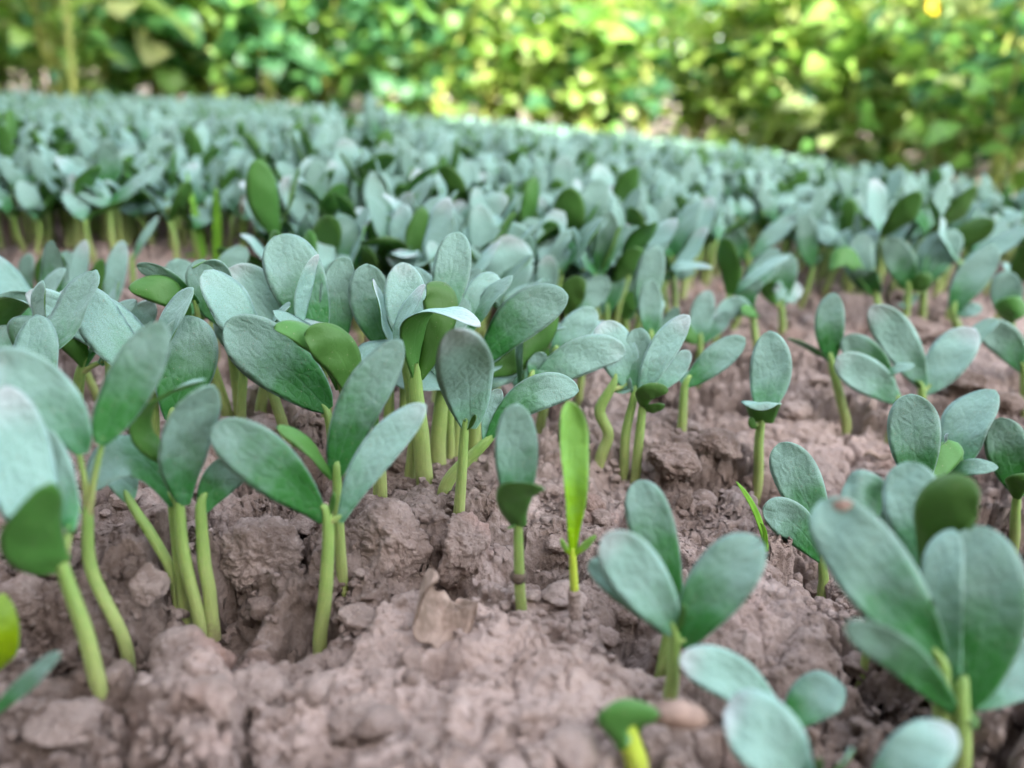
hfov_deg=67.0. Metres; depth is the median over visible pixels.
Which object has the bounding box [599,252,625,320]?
seedling
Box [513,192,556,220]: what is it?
seedling
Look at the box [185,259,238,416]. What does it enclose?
seedling
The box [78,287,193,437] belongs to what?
seedling
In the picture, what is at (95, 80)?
leafy bush
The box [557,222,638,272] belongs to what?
seedling
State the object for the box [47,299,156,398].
seedling
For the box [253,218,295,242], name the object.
seedling
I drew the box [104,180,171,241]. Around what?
seedling
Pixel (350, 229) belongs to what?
seedling
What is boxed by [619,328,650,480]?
seedling
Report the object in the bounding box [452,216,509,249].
seedling
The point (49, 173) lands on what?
seedling
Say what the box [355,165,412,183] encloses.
seedling
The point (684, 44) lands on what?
leafy bush
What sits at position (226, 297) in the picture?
seedling
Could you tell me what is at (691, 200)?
seedling
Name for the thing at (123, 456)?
seedling
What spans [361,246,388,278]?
seedling
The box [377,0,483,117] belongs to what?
leafy bush
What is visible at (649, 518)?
seedling
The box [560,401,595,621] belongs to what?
seedling
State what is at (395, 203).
seedling
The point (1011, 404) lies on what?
soil clod
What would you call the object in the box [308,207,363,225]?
seedling
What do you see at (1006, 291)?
seedling
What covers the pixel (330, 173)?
seedling
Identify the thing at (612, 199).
seedling
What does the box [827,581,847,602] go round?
soil clod
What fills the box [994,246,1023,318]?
seedling
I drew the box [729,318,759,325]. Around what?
dry scrap
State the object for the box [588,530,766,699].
seedling
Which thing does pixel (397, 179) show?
seedling
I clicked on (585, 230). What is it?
seedling
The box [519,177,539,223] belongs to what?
seedling
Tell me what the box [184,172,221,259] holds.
grass tuft
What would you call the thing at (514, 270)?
seedling
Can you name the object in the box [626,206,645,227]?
seedling
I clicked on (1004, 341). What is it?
seedling
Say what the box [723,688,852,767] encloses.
seedling
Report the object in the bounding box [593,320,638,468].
seedling
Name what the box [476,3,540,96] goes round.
leafy bush
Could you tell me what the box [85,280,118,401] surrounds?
seedling
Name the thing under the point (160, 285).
seedling
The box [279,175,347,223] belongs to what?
seedling
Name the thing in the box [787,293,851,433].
seedling
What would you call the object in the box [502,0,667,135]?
leafy bush
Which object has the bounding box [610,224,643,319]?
seedling
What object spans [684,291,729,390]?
seedling
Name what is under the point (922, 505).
seedling
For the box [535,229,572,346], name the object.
seedling
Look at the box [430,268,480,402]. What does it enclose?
seedling
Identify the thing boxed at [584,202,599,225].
seedling
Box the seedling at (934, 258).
[897,229,963,319]
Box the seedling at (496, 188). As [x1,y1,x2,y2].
[493,181,540,197]
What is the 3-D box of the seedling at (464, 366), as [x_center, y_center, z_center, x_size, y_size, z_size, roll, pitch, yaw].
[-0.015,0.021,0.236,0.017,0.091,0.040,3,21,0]
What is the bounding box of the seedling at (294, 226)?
[259,223,297,233]
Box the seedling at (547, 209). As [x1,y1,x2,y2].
[545,201,553,214]
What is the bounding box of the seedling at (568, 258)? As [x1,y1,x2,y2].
[536,217,603,322]
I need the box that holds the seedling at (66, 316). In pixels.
[48,269,99,348]
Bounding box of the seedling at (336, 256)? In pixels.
[324,254,353,270]
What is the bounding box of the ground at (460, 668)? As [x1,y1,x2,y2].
[0,70,1023,767]
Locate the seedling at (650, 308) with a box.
[638,279,679,339]
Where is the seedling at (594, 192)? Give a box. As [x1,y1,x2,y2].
[580,179,609,224]
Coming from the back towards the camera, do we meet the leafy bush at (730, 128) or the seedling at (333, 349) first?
the leafy bush at (730, 128)
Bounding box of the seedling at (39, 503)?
[0,385,107,699]
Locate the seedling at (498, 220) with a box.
[467,214,502,226]
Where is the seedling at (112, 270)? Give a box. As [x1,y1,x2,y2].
[91,241,127,301]
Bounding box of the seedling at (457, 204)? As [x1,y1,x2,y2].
[453,200,467,212]
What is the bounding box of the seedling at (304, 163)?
[290,158,312,197]
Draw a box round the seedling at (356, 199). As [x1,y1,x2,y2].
[351,181,364,208]
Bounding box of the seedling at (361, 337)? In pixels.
[354,219,377,343]
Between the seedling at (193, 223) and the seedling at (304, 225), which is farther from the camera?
the seedling at (193, 223)
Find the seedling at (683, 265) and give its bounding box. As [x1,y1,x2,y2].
[624,224,712,295]
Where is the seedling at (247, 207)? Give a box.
[243,197,253,219]
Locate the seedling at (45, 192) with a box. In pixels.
[38,177,63,246]
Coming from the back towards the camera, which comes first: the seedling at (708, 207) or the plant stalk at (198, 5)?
the plant stalk at (198, 5)
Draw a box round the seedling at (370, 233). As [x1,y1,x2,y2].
[355,210,389,269]
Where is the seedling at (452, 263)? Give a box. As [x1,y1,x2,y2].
[430,232,471,464]
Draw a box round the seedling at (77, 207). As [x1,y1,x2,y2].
[62,188,135,263]
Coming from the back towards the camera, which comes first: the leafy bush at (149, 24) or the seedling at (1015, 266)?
the leafy bush at (149, 24)
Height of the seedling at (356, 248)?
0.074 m
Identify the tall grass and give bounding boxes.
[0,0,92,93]
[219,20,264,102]
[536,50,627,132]
[723,72,800,153]
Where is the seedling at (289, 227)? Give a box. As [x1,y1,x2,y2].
[280,212,296,234]
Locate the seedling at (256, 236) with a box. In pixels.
[237,203,283,239]
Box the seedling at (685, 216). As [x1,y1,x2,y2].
[633,201,701,318]
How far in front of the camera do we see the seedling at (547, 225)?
0.46 m
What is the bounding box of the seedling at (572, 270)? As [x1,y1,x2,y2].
[563,225,621,320]
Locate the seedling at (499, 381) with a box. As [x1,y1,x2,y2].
[480,358,516,453]
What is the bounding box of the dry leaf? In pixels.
[413,568,477,648]
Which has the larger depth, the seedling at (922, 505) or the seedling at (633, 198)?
the seedling at (633, 198)
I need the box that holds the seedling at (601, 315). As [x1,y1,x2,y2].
[587,245,603,320]
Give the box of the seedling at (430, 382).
[395,360,501,458]
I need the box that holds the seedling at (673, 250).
[646,203,700,288]
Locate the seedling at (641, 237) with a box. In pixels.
[611,203,657,322]
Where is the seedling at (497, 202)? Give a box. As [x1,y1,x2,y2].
[436,172,507,222]
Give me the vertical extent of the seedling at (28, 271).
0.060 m
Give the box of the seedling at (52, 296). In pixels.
[25,288,109,375]
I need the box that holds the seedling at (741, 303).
[713,276,762,348]
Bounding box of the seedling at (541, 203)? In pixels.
[537,197,546,216]
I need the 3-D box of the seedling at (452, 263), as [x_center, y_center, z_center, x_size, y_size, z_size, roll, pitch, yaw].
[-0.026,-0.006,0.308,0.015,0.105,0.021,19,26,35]
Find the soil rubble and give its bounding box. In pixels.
[0,219,1012,767]
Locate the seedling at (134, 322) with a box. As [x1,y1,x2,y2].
[113,299,143,332]
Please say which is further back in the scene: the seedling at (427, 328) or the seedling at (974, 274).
the seedling at (974, 274)
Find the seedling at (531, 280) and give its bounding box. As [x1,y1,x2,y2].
[527,273,551,284]
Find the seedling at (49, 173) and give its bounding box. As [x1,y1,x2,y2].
[42,158,94,228]
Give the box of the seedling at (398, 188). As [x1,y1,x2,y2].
[393,183,406,199]
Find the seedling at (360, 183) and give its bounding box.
[348,175,367,203]
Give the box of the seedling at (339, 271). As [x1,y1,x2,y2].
[320,256,354,333]
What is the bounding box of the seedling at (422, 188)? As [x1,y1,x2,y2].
[366,181,429,221]
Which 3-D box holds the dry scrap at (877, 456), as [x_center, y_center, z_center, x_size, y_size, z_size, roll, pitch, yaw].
[0.172,0.034,0.364,0.012,0.004,0.005,3,21,0]
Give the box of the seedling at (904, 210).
[865,178,922,286]
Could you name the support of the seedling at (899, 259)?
on the ground at (460, 668)
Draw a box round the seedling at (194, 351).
[155,315,218,419]
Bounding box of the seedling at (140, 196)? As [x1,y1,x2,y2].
[124,192,157,246]
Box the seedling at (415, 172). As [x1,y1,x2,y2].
[410,169,486,187]
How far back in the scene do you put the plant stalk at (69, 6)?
1.47 m
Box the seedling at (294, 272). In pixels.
[262,233,332,417]
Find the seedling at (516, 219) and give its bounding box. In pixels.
[514,210,538,222]
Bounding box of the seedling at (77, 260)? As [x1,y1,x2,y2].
[60,239,88,288]
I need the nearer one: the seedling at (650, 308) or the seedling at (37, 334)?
the seedling at (37, 334)
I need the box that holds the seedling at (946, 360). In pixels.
[867,304,998,398]
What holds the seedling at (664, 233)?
on the ground at (460, 668)
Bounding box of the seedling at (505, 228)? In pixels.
[492,211,516,242]
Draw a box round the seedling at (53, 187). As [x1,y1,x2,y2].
[41,175,77,248]
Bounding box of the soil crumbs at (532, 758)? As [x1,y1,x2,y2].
[0,214,1002,767]
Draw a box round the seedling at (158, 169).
[73,164,165,241]
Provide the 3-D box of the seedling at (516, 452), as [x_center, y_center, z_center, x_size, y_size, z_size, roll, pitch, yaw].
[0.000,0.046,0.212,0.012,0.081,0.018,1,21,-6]
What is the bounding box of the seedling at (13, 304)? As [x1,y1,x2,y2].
[0,291,28,324]
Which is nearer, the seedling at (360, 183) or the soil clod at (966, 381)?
the soil clod at (966, 381)
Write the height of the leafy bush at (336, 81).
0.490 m
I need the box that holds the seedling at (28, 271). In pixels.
[18,254,66,288]
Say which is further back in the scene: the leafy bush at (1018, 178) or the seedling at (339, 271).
the leafy bush at (1018, 178)
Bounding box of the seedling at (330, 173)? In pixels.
[312,159,334,187]
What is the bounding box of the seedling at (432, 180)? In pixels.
[421,176,436,205]
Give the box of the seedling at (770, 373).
[741,331,791,506]
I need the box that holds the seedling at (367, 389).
[276,339,404,596]
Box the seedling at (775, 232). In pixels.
[718,214,794,271]
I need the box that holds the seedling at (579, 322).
[535,306,598,433]
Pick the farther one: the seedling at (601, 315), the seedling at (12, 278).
the seedling at (601, 315)
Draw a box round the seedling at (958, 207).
[904,179,977,299]
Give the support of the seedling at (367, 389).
on the ground at (460, 668)
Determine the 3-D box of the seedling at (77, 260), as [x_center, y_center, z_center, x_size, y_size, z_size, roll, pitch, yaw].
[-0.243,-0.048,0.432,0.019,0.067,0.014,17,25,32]
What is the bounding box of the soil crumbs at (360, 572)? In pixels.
[0,278,1023,767]
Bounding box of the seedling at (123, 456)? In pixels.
[86,435,192,624]
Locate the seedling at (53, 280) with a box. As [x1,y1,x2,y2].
[21,268,65,315]
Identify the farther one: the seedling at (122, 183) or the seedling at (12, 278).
the seedling at (122, 183)
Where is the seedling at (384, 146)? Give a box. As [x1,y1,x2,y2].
[349,140,394,180]
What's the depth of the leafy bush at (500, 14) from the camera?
2.32 m
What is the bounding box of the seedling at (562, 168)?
[547,154,573,196]
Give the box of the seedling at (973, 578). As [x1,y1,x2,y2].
[844,525,1023,767]
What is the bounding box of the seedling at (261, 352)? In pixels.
[222,314,345,477]
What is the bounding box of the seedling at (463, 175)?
[436,159,479,202]
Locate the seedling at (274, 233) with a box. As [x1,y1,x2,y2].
[268,230,281,241]
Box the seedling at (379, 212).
[368,197,440,254]
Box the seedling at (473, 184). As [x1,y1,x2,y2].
[467,181,478,197]
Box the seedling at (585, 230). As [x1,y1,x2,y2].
[521,218,607,250]
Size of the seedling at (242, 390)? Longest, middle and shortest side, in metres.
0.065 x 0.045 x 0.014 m
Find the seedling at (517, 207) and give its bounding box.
[514,198,539,219]
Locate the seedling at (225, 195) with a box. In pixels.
[190,185,233,252]
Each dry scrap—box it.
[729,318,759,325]
[863,450,890,460]
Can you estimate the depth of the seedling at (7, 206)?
0.54 m
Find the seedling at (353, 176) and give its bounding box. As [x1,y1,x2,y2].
[339,151,363,207]
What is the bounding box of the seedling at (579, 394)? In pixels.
[558,320,601,405]
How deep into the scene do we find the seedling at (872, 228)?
0.59 m
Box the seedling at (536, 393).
[437,372,578,494]
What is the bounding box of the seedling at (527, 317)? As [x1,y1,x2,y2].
[468,283,567,461]
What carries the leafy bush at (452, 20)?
on the ground at (460, 668)
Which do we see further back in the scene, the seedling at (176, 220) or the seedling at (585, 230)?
the seedling at (176, 220)
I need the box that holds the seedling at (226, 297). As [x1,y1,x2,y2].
[200,269,319,448]
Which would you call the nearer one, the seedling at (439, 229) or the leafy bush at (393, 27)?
the seedling at (439, 229)
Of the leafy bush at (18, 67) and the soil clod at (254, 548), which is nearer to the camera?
the soil clod at (254, 548)
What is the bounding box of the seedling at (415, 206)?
[408,196,473,246]
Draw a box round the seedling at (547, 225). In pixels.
[542,220,558,235]
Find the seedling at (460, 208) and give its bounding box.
[453,204,463,216]
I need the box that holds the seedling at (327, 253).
[304,229,335,267]
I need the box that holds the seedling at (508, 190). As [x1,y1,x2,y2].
[468,183,513,217]
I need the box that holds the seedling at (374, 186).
[362,171,442,270]
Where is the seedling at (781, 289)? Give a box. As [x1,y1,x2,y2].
[759,253,802,335]
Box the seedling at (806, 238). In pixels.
[795,214,850,308]
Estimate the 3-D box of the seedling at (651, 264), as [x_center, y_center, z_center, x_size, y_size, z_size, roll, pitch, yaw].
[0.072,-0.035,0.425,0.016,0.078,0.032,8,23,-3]
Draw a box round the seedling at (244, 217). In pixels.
[217,189,250,247]
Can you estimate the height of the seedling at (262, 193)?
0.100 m
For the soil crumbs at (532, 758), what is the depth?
0.19 m
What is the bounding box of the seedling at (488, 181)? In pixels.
[485,172,539,214]
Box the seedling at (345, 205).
[333,192,357,220]
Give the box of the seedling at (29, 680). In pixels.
[0,652,60,713]
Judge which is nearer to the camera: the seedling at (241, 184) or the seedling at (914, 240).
the seedling at (241, 184)
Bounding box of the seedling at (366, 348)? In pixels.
[272,310,388,359]
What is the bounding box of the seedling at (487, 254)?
[426,241,500,272]
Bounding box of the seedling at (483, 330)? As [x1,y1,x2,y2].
[471,251,485,337]
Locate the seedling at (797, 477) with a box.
[762,442,828,598]
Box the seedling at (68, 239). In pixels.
[36,202,72,248]
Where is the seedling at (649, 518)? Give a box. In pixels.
[625,480,682,677]
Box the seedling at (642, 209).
[638,199,647,219]
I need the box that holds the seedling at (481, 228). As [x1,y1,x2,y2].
[467,203,535,326]
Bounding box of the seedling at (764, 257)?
[730,248,780,329]
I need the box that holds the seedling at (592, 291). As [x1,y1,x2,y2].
[561,275,610,317]
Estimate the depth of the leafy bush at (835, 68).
1.39 m
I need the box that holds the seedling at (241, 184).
[238,180,288,220]
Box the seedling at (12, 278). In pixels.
[0,241,64,293]
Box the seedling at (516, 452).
[495,403,544,610]
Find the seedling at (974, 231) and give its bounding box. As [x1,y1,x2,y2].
[928,193,994,297]
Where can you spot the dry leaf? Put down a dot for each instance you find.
(440, 617)
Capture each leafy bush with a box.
[0,0,126,97]
[0,8,49,91]
[0,27,28,86]
[38,0,151,97]
[78,0,222,98]
[91,11,226,99]
[153,0,266,101]
[210,0,320,106]
[217,0,325,103]
[257,0,388,115]
[262,0,362,105]
[284,6,348,104]
[330,0,460,116]
[338,22,368,108]
[366,0,422,115]
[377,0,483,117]
[390,0,493,119]
[438,1,538,103]
[442,0,558,121]
[448,27,478,113]
[455,0,641,130]
[459,0,615,121]
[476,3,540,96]
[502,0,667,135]
[560,0,707,127]
[562,0,699,133]
[581,0,704,142]
[640,0,742,143]
[654,0,773,146]
[662,6,718,133]
[664,0,810,154]
[675,0,876,156]
[680,0,746,84]
[693,24,768,139]
[731,0,870,158]
[749,0,970,166]
[777,0,987,164]
[813,0,972,175]
[852,0,1023,185]
[876,0,1023,177]
[907,0,1023,193]
[916,151,928,161]
[965,0,1023,195]
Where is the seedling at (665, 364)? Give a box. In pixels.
[630,314,691,483]
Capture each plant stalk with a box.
[63,0,197,97]
[93,0,226,96]
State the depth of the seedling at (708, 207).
0.54 m
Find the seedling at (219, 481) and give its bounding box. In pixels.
[195,459,243,641]
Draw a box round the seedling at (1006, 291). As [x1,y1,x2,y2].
[990,271,1023,326]
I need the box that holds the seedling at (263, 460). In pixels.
[210,402,426,654]
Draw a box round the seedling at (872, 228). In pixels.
[843,226,876,291]
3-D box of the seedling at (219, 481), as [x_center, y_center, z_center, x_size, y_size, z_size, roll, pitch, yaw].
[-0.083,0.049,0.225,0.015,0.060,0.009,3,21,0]
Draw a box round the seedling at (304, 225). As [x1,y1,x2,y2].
[280,205,317,237]
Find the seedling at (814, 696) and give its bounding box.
[679,644,845,727]
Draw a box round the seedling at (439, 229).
[416,197,452,274]
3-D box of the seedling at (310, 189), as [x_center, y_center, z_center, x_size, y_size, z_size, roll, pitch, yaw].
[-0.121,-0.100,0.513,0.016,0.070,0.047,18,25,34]
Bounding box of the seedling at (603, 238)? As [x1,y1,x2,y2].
[571,211,619,309]
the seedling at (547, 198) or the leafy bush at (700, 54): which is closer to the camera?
the seedling at (547, 198)
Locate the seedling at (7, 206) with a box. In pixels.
[0,188,43,253]
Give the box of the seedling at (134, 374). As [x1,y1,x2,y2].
[0,321,169,672]
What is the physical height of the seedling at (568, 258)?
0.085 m
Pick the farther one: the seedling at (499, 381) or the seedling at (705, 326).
the seedling at (705, 326)
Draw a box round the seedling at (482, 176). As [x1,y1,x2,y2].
[437,170,489,192]
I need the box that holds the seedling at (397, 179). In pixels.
[393,176,468,189]
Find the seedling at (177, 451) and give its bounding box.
[128,379,220,637]
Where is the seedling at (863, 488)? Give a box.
[841,470,889,688]
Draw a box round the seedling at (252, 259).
[216,232,292,267]
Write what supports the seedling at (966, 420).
on the ground at (460, 668)
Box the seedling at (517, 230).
[507,209,566,272]
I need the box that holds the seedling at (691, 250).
[644,223,707,307]
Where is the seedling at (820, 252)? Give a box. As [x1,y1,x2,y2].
[801,202,825,277]
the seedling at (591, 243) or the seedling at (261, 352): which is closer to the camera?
the seedling at (261, 352)
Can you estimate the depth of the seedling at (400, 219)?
0.44 m
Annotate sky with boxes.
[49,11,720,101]
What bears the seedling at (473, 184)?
on the ground at (460, 668)
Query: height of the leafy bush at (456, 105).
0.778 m
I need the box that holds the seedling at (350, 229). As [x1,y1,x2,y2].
[335,214,401,330]
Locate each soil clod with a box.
[0,573,51,627]
[20,696,103,748]
[128,562,170,608]
[147,624,230,678]
[219,514,305,593]
[232,661,291,716]
[249,413,279,436]
[327,692,377,745]
[337,602,374,633]
[348,497,433,582]
[389,445,407,472]
[397,647,421,669]
[436,511,490,589]
[478,490,498,518]
[585,492,606,511]
[611,602,638,625]
[646,440,701,480]
[675,489,693,509]
[691,427,742,460]
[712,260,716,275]
[780,401,812,420]
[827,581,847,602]
[907,315,948,344]
[937,368,986,396]
[997,391,1023,418]
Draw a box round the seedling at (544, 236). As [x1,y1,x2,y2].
[535,226,563,246]
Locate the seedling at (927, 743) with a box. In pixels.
[873,718,959,767]
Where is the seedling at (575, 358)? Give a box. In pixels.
[515,334,625,382]
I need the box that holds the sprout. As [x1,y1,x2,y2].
[596,698,710,767]
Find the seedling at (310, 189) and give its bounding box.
[298,180,354,217]
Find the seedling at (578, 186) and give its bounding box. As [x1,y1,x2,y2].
[574,179,582,192]
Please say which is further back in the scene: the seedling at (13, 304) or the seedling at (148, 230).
the seedling at (148, 230)
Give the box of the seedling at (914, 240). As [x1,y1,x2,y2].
[895,231,920,288]
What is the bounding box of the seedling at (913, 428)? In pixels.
[887,394,963,476]
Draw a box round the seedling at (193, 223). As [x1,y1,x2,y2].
[179,203,212,259]
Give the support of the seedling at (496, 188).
on the ground at (460, 668)
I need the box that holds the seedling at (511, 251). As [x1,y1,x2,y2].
[473,235,533,308]
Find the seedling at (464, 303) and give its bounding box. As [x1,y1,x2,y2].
[372,278,471,408]
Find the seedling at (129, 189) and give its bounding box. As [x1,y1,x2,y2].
[67,171,154,251]
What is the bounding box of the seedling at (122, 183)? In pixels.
[113,172,131,239]
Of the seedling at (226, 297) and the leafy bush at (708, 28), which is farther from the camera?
the leafy bush at (708, 28)
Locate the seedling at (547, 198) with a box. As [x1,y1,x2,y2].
[540,194,554,209]
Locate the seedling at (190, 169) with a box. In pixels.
[124,161,198,248]
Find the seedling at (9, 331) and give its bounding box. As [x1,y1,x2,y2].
[0,315,31,347]
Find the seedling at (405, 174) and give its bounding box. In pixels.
[402,171,408,179]
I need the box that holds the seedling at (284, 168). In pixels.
[276,155,328,177]
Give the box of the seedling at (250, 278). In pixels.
[229,263,279,413]
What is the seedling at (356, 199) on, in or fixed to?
on the ground at (460, 668)
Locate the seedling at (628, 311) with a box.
[620,278,636,331]
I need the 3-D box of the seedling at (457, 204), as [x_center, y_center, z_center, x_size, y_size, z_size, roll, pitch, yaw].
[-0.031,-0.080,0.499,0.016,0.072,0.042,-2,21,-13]
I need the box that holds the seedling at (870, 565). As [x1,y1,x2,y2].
[809,496,951,725]
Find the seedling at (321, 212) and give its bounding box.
[305,203,340,219]
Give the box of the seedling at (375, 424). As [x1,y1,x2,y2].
[372,417,378,494]
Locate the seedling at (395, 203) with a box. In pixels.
[383,190,457,215]
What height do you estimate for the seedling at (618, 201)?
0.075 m
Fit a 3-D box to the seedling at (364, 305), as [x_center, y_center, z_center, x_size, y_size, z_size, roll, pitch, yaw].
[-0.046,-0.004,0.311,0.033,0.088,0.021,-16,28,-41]
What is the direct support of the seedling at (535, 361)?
on the ground at (460, 668)
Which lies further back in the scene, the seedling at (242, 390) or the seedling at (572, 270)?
the seedling at (572, 270)
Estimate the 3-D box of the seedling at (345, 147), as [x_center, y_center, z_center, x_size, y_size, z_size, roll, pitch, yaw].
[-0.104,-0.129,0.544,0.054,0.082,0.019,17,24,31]
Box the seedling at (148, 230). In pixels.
[130,216,157,283]
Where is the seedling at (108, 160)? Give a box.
[55,142,121,241]
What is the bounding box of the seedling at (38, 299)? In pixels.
[30,280,45,316]
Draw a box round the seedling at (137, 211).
[119,201,171,244]
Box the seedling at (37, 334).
[13,314,81,513]
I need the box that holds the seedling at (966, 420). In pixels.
[940,389,999,475]
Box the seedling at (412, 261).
[387,250,430,272]
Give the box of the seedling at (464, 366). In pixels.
[436,327,493,513]
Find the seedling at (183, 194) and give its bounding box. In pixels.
[134,180,192,258]
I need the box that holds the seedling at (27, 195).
[14,181,60,256]
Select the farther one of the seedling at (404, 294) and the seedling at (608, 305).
the seedling at (608, 305)
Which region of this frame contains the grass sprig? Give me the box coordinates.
[736,482,768,551]
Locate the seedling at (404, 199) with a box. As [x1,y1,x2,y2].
[390,192,414,270]
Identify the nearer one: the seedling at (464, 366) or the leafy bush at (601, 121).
the seedling at (464, 366)
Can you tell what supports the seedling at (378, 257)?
on the ground at (460, 668)
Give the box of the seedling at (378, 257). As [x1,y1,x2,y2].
[356,235,389,272]
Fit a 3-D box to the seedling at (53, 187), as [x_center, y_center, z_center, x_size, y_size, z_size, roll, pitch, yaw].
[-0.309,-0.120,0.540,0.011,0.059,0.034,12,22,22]
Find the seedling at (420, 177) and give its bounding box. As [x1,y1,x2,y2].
[370,152,438,270]
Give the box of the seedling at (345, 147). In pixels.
[331,138,395,177]
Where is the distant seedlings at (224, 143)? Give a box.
[0,88,1023,301]
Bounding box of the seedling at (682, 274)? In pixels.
[662,270,694,314]
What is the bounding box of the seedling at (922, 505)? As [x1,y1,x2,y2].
[882,461,979,571]
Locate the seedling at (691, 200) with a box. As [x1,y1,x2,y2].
[674,195,695,217]
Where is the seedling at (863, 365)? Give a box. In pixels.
[834,334,914,443]
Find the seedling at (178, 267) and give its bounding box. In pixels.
[165,258,205,319]
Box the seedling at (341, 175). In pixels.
[327,158,358,198]
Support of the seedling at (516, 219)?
on the ground at (460, 668)
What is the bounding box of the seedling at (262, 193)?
[245,158,299,234]
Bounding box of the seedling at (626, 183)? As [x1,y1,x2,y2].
[589,163,639,203]
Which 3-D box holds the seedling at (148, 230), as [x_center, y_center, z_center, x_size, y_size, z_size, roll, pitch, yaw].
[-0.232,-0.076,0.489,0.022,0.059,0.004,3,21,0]
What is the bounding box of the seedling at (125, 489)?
[108,477,176,607]
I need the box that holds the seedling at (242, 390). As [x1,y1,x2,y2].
[213,302,290,418]
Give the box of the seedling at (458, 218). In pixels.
[452,208,466,236]
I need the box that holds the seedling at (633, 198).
[621,188,641,215]
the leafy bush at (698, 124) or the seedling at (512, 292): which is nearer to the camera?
the seedling at (512, 292)
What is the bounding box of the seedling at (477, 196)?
[469,187,520,228]
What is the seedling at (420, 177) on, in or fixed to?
on the ground at (460, 668)
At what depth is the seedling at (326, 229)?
0.42 m
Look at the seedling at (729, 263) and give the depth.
0.45 m
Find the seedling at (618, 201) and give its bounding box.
[615,196,621,206]
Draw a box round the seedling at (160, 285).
[128,262,233,416]
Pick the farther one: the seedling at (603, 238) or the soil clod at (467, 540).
the seedling at (603, 238)
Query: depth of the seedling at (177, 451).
0.20 m
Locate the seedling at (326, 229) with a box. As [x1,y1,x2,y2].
[311,215,341,253]
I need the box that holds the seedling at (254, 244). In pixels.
[240,234,263,257]
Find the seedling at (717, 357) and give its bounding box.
[677,335,745,431]
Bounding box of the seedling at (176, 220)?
[162,196,179,232]
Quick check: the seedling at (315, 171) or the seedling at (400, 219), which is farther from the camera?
the seedling at (315, 171)
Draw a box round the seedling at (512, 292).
[492,278,543,389]
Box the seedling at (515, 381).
[511,368,527,385]
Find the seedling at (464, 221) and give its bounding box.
[422,209,470,254]
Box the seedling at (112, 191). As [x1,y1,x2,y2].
[60,178,116,195]
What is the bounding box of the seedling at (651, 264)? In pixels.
[634,245,665,328]
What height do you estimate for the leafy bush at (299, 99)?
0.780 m
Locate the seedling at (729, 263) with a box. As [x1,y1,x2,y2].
[711,238,788,343]
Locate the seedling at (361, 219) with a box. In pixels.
[355,206,369,238]
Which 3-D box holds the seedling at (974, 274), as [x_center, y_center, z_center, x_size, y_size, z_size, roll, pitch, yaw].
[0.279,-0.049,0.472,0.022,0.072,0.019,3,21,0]
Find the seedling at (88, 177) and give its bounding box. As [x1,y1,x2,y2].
[63,156,101,243]
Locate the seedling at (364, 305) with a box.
[348,264,431,417]
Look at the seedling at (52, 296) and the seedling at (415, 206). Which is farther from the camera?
the seedling at (415, 206)
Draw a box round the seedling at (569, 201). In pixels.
[552,187,585,239]
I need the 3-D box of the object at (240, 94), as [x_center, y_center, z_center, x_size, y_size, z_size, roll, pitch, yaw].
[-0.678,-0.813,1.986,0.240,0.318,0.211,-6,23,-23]
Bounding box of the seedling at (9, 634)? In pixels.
[0,593,19,669]
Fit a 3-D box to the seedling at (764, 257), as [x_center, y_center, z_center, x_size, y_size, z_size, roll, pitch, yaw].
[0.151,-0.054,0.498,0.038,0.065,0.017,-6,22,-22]
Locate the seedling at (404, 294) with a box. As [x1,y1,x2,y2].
[383,262,425,478]
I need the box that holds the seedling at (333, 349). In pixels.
[273,320,386,497]
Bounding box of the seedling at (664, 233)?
[610,218,677,322]
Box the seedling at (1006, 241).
[939,217,1023,319]
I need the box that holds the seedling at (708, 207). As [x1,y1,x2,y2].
[669,193,715,298]
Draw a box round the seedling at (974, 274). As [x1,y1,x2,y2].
[948,245,999,327]
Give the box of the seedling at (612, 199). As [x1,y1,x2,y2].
[607,188,650,223]
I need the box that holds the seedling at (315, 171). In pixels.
[302,159,328,204]
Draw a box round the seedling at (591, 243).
[589,215,596,255]
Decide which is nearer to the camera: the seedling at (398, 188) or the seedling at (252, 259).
the seedling at (252, 259)
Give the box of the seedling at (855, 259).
[829,233,881,304]
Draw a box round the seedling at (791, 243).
[787,224,794,252]
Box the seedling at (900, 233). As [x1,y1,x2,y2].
[853,212,910,294]
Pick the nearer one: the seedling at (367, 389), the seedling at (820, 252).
the seedling at (367, 389)
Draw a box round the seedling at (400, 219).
[387,204,418,257]
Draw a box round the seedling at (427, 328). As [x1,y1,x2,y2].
[399,281,480,484]
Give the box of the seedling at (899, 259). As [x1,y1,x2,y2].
[881,237,932,316]
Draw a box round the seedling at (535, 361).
[526,352,547,376]
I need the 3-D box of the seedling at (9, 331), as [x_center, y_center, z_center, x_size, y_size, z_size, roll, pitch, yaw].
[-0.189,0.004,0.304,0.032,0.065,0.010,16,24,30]
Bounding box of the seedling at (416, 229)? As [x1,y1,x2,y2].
[359,206,429,253]
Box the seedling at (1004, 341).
[983,319,1023,416]
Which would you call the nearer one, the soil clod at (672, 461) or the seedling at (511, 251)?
the soil clod at (672, 461)
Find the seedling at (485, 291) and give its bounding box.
[454,272,512,456]
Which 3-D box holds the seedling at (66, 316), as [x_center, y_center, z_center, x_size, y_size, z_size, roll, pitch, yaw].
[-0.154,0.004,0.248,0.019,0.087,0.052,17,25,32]
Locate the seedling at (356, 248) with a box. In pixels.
[349,224,365,262]
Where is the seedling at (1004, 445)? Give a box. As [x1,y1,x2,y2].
[984,417,1023,552]
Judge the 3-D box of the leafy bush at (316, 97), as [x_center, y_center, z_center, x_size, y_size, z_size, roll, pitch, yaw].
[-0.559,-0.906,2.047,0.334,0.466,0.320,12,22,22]
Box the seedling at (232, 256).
[209,246,248,361]
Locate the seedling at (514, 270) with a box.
[470,246,532,334]

